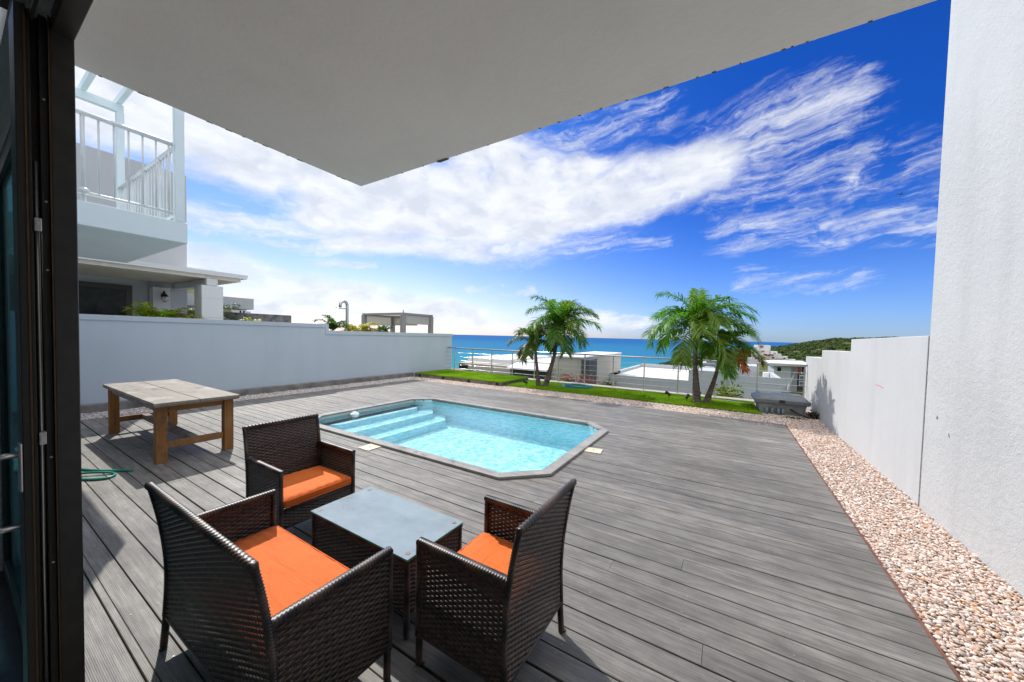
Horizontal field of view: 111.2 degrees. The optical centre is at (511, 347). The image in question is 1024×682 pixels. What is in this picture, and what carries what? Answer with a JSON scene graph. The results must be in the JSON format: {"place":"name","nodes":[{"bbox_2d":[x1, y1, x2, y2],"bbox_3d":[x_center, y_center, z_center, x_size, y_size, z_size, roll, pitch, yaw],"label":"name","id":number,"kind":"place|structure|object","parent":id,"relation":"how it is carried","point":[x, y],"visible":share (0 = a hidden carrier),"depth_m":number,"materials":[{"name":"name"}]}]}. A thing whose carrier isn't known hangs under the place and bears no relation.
{"place":"outdoors","nodes":[
{"label":"outdoors","id":0,"kind":"place"},
{"bbox_2d":[7,143,253,319],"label":"neighbour house","id":1,"kind":"structure","parent":0,"point":[167,279],"depth_m":9.10,"materials":[{"name":"grey paint"}]},
{"bbox_2d":[9,274,132,315],"bbox_3d":[-11.963,-0.284,7.213,0.059,2.720,5.760,3,2,32],"label":"window","id":2,"kind":"structure","parent":1,"relation":"in","point":[96,298],"depth_m":9.16,"materials":[{"name":"black glass"}]},
{"bbox_2d":[7,71,187,262],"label":"balcony","id":3,"kind":"structure","parent":1,"relation":"attached to","point":[120,232],"depth_m":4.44,"materials":[{"name":"paint"}]},
{"bbox_2d":[187,289,230,311],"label":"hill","id":4,"kind":"structure","parent":0,"point":[192,292],"depth_m":85.47,"materials":[{"name":"green plant"}]},
{"bbox_2d":[231,310,250,312],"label":"distant house","id":5,"kind":"structure","parent":4,"relation":"on","point":[242,311],"depth_m":84.84,"materials":[{"name":"white glass"}]},
{"bbox_2d":[451,368,471,371],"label":"neighbour terrace","id":6,"kind":"structure","parent":0,"point":[462,369],"depth_m":16.58,"materials":[{"name":"concrete"}]},
{"bbox_2d":[119,301,204,318],"bbox_3d":[-8.632,0.054,8.520,1.753,2.222,1.801,3,2,32],"label":"palm plant","id":7,"kind":"object","parent":6,"relation":"on","point":[145,312],"visible":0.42,"depth_m":8.18,"materials":[{"name":"green plant"}]},
{"bbox_2d":[187,303,241,319],"bbox_3d":[-10.120,-0.249,11.671,2.020,2.547,2.229,1,2,-14],"label":"palm plant","id":8,"kind":"object","parent":6,"relation":"on","point":[224,307],"visible":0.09,"depth_m":11.94,"materials":[{"name":"green plant"}]},
{"bbox_2d":[187,312,290,322],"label":"stone wall","id":9,"kind":"structure","parent":6,"relation":"on","point":[269,317],"depth_m":13.99,"materials":[{"name":"grey stone"}]},
{"bbox_2d":[239,317,261,320],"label":"palm plant","id":10,"kind":"object","parent":6,"relation":"on","point":[246,319],"visible":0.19,"depth_m":9.82,"materials":[{"name":"green plant"}]},
{"bbox_2d":[312,314,349,330],"bbox_3d":[-5.932,0.033,11.506,1.159,2.196,1.236,0,2,-27],"label":"palm plant","id":11,"kind":"object","parent":6,"relation":"on","point":[334,325],"visible":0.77,"depth_m":11.42,"materials":[{"name":"green plant"}]},
{"bbox_2d":[336,300,348,330],"bbox_3d":[-5.953,-0.277,12.274,0.100,2.759,0.483,3,2,32],"label":"outdoor shower","id":12,"kind":"object","parent":6,"relation":"on","point":[346,308],"visible":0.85,"depth_m":12.36,"materials":[{"name":"silver metal"}]},
{"bbox_2d":[338,322,378,331],"bbox_3d":[-5.532,0.079,12.534,1.675,2.056,1.616,3,2,32],"label":"palm plant","id":13,"kind":"object","parent":6,"relation":"on","point":[362,327],"visible":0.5,"depth_m":12.36,"materials":[{"name":"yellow plant"}]},
{"bbox_2d":[373,325,393,335],"bbox_3d":[-5.011,0.105,13.594,1.148,1.958,1.272,3,2,32],"label":"palm plant","id":14,"kind":"object","parent":6,"relation":"on","point":[383,328],"visible":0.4,"depth_m":13.54,"materials":[{"name":"green plant"}]},
{"bbox_2d":[361,310,433,332],"bbox_3d":[-5.436,-0.353,16.618,2.850,2.650,1.840,3,2,32],"label":"cabana","id":15,"kind":"object","parent":6,"relation":"on","point":[403,319],"visible":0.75,"depth_m":16.49,"materials":[{"name":"beige paint"}]},
{"bbox_2d":[75,0,950,342],"label":"sky","id":16,"kind":"structure","parent":0,"point":[771,183],"materials":[{"name":"blue"}]},
{"bbox_2d":[448,334,793,368],"bbox_3d":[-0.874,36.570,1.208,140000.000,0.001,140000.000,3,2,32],"label":"sea","id":17,"kind":"structure","parent":0,"point":[630,347],"depth_m":1259.24,"materials":[{"name":"liquid"}]},
{"bbox_2d":[506,385,762,414],"bbox_3d":[3.072,1.359,10.136,6.710,0.062,1.600,3,2,32],"label":"gravel strip","id":18,"kind":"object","parent":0,"point":[759,412],"depth_m":8.89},
{"bbox_2d":[507,323,557,385],"bbox_3d":[0.692,0.233,11.171,1.864,2.058,1.708,1,2,-9],"label":"palm tree","id":19,"kind":"object","parent":18,"relation":"on","point":[529,350],"visible":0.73,"depth_m":11.04,"materials":[{"name":"green plant"}]},
{"bbox_2d":[522,295,601,385],"bbox_3d":[1.479,-0.189,11.092,2.605,2.984,2.740,3,2,32],"label":"palm tree","id":20,"kind":"object","parent":18,"relation":"on","point":[556,317],"visible":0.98,"depth_m":10.54,"materials":[{"name":"green plant"}]},
{"bbox_2d":[553,383,593,388],"bbox_3d":[2.010,1.225,11.117,1.143,0.098,0.980,3,2,32],"label":"garden hose","id":21,"kind":"object","parent":18,"relation":"on","point":[568,385],"visible":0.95,"depth_m":11.02,"materials":[{"name":"teal rubber"}]},
{"bbox_2d":[416,369,757,412],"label":"turf","id":22,"kind":"structure","parent":18,"relation":"on","point":[730,404],"depth_m":10.12,"materials":[{"name":"green plant"}]},
{"bbox_2d":[640,287,760,402],"bbox_3d":[4.730,-0.102,8.916,2.809,3.059,2.764,3,2,32],"label":"palm tree","id":23,"kind":"object","parent":18,"relation":"on","point":[696,317],"visible":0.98,"depth_m":8.49,"materials":[{"name":"green plant"}]},
{"bbox_2d":[686,329,767,402],"bbox_3d":[5.342,0.492,8.822,1.906,1.957,1.750,3,2,32],"label":"palm tree","id":24,"kind":"object","parent":18,"relation":"on","point":[705,348],"visible":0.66,"depth_m":8.47,"materials":[{"name":"green plant"}]},
{"bbox_2d":[656,340,850,395],"bbox_3d":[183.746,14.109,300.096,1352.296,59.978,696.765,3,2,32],"label":"hills","id":25,"kind":"structure","parent":0,"point":[766,370],"depth_m":164.46,"materials":[{"name":"green plant"}]},
{"bbox_2d":[458,351,621,384],"bbox_3d":[2.149,3.077,24.156,9.020,5.560,8.900,3,2,32],"label":"beige villa","id":26,"kind":"object","parent":25,"relation":"on","point":[567,362],"visible":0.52,"depth_m":21.37,"materials":[{"name":"paint"}]},
{"bbox_2d":[459,363,467,368],"bbox_3d":[-3.191,1.283,23.096,0.700,0.400,0.035,3,2,32],"label":"window","id":27,"kind":"structure","parent":26,"relation":"in","point":[464,366],"depth_m":23.07,"materials":[{"name":"black glass"}]},
{"bbox_2d":[552,369,600,384],"bbox_3d":[2.511,1.414,13.886,2.185,1.256,0.944,2,2,16],"label":"bougainvillea","id":28,"kind":"object","parent":25,"relation":"on","point":[567,378],"visible":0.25,"depth_m":13.68,"materials":[{"name":"pink plant"}]},
{"bbox_2d":[601,379,617,386],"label":"shrub","id":29,"kind":"object","parent":25,"relation":"on","point":[607,384],"visible":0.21,"depth_m":21.56,"materials":[{"name":"green plant"}]},
{"bbox_2d":[528,378,754,402],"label":"retaining wall","id":30,"kind":"structure","parent":25,"relation":"on","point":[718,397],"depth_m":10.59,"materials":[{"name":"beige paint"}]},
{"bbox_2d":[447,347,807,397],"bbox_3d":[2.271,0.715,11.767,11.790,1.014,0.090,3,2,32],"label":"railing","id":31,"kind":"object","parent":30,"relation":"on","point":[678,371],"visible":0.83,"depth_m":10.87,"materials":[{"name":"silver metal"}]},
{"bbox_2d":[608,361,780,398],"bbox_3d":[12.661,3.976,25.157,9.300,6.200,10.810,3,2,32],"label":"white villa","id":32,"kind":"object","parent":25,"relation":"on","point":[624,375],"visible":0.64,"depth_m":21.46,"materials":[{"name":"paint"}]},
{"bbox_2d":[700,378,750,398],"bbox_3d":[6.404,1.559,10.682,1.844,1.391,1.016,2,2,16],"label":"shrub","id":33,"kind":"object","parent":25,"relation":"on","point":[723,391],"visible":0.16,"depth_m":10.56,"materials":[{"name":"green plant"}]},
{"bbox_2d":[747,345,795,362],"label":"terraced apartments","id":34,"kind":"structure","parent":25,"relation":"on","point":[770,355],"depth_m":203.16,"materials":[{"name":"white paint"}]},
{"bbox_2d":[659,336,894,365],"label":"scrub","id":35,"kind":"object","parent":25,"relation":"on","point":[808,346],"visible":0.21,"depth_m":267.40,"materials":[{"name":"green plant"}]},
{"bbox_2d":[764,360,805,392],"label":"stair house","id":36,"kind":"structure","parent":25,"relation":"on","point":[788,374],"depth_m":56.33,"materials":[{"name":"paint"}]},
{"bbox_2d":[797,366,803,389],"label":"red white house","id":37,"kind":"structure","parent":25,"relation":"on","point":[800,374],"depth_m":61.97,"materials":[{"name":"paint"}]},
{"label":"ground","id":38,"kind":"structure","parent":0,"visible":0},
{"bbox_2d":[10,311,452,422],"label":"boundary wall","id":39,"kind":"structure","parent":38,"relation":"on","point":[242,358],"depth_m":8.48,"materials":[{"name":"paint"}]},
{"bbox_2d":[318,398,607,479],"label":"swimming pool","id":40,"kind":"structure","parent":38,"relation":"in","point":[495,444],"depth_m":6.80,"materials":[{"name":"blue liquid"}]},
{"bbox_2d":[350,411,358,417],"bbox_3d":[-3.127,1.332,6.974,0.176,0.108,0.176,3,2,32],"label":"chlorine floater","id":41,"kind":"object","parent":40,"relation":"on","point":[353,414],"visible":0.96,"depth_m":6.92,"materials":[{"name":"white plastic"}]},
{"bbox_2d":[415,373,528,385],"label":"turf platform","id":42,"kind":"structure","parent":38,"relation":"on","point":[468,380],"depth_m":11.92,"materials":[{"name":"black plant"}]},
{"bbox_2d":[13,380,958,681],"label":"deck","id":43,"kind":"structure","parent":38,"relation":"on","point":[729,550],"depth_m":2.69,"materials":[{"name":"grey wood"}]},
{"bbox_2d":[14,468,132,480],"bbox_3d":[-4.827,1.340,3.809,1.242,0.041,0.306,2,2,7],"label":"garden hose","id":44,"kind":"object","parent":43,"relation":"on","point":[107,471],"visible":0.48,"depth_m":3.78,"materials":[{"name":"green rubber"}]},
{"bbox_2d":[103,379,239,464],"bbox_3d":[-4.877,0.954,4.967,2.430,0.732,0.820,3,2,32],"label":"wooden table","id":45,"kind":"object","parent":43,"relation":"on","point":[164,399],"visible":1,"depth_m":4.63,"materials":[{"name":"brown wood"}]},
{"bbox_2d":[144,481,392,681],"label":"rattan armchair","id":46,"kind":"object","parent":43,"relation":"on","point":[256,589],"visible":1,"depth_m":1.48,"materials":[{"name":"brown wicker"}]},
{"bbox_2d":[242,413,355,528],"bbox_3d":[-1.706,1.041,2.826,0.586,0.852,0.598,3,2,32],"label":"rattan armchair","id":47,"kind":"object","parent":43,"relation":"on","point":[300,466],"visible":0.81,"depth_m":2.84,"materials":[{"name":"brown wicker"}]},
{"bbox_2d":[358,444,380,450],"bbox_3d":[-1.978,1.385,4.871,0.230,0.008,0.210,3,2,32],"label":"skimmer lid","id":48,"kind":"object","parent":43,"relation":"on","point":[368,447],"visible":1,"depth_m":4.85,"materials":[{"name":"beige plastic"}]},
{"bbox_2d":[311,486,462,639],"bbox_3d":[-0.810,1.290,2.239,0.902,0.436,0.450,3,2,32],"label":"coffee table","id":49,"kind":"object","parent":43,"relation":"on","point":[353,530],"visible":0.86,"depth_m":2.13,"materials":[{"name":"grey glass"}]},
{"bbox_2d":[415,478,576,681],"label":"rattan armchair","id":50,"kind":"object","parent":43,"relation":"on","point":[478,598],"visible":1,"depth_m":1.59,"materials":[{"name":"brown wicker"}]},
{"bbox_2d":[584,447,602,453],"bbox_3d":[1.154,1.457,4.965,0.230,0.008,0.210,2,2,24],"label":"skimmer lid","id":51,"kind":"object","parent":43,"relation":"on","point":[594,450],"visible":0.92,"depth_m":4.95,"materials":[{"name":"beige plastic"}]},
{"bbox_2d":[0,0,1023,598],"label":"house","id":52,"kind":"structure","parent":38,"relation":"on","point":[362,92],"depth_m":1.67,"materials":[{"name":"white paint"}]},
{"bbox_2d":[0,0,93,681],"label":"sliding door","id":53,"kind":"structure","parent":52,"relation":"attached to","point":[42,613],"depth_m":1.10,"materials":[{"name":"brown metal"}]},
{"bbox_2d":[13,376,1023,681],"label":"gravel","id":54,"kind":"structure","parent":38,"relation":"on","point":[907,556],"depth_m":2.73,"materials":[{"name":"beige gravel"}]},
{"bbox_2d":[751,391,816,419],"bbox_3d":[6.181,1.296,8.038,1.127,0.458,1.049,3,2,32],"label":"pool equipment chest","id":55,"kind":"object","parent":54,"relation":"on","point":[782,404],"visible":0.91,"depth_m":7.79,"materials":[{"name":"grey plastic"}]},
{"bbox_2d":[783,416,806,419],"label":"weed","id":56,"kind":"object","parent":54,"relation":"on","point":[795,417],"visible":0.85,"depth_m":7.38,"materials":[{"name":"green plant"}]},
{"bbox_2d":[805,409,819,418],"bbox_3d":[6.423,1.444,7.460,0.204,0.244,0.289,2,2,10],"label":"weed","id":57,"kind":"object","parent":54,"relation":"on","point":[813,414],"visible":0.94,"depth_m":7.44,"materials":[{"name":"green plant"}]},
{"bbox_2d":[805,336,929,504],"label":"stepped wall","id":58,"kind":"structure","parent":38,"relation":"on","point":[866,398],"depth_m":4.52,"materials":[{"name":"white paint"}]},
{"bbox_2d":[785,425,963,681],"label":"edge board","id":59,"kind":"object","parent":38,"relation":"on","point":[953,669],"visible":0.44,"depth_m":2.31,"materials":[{"name":"grey wood"}]}
]}

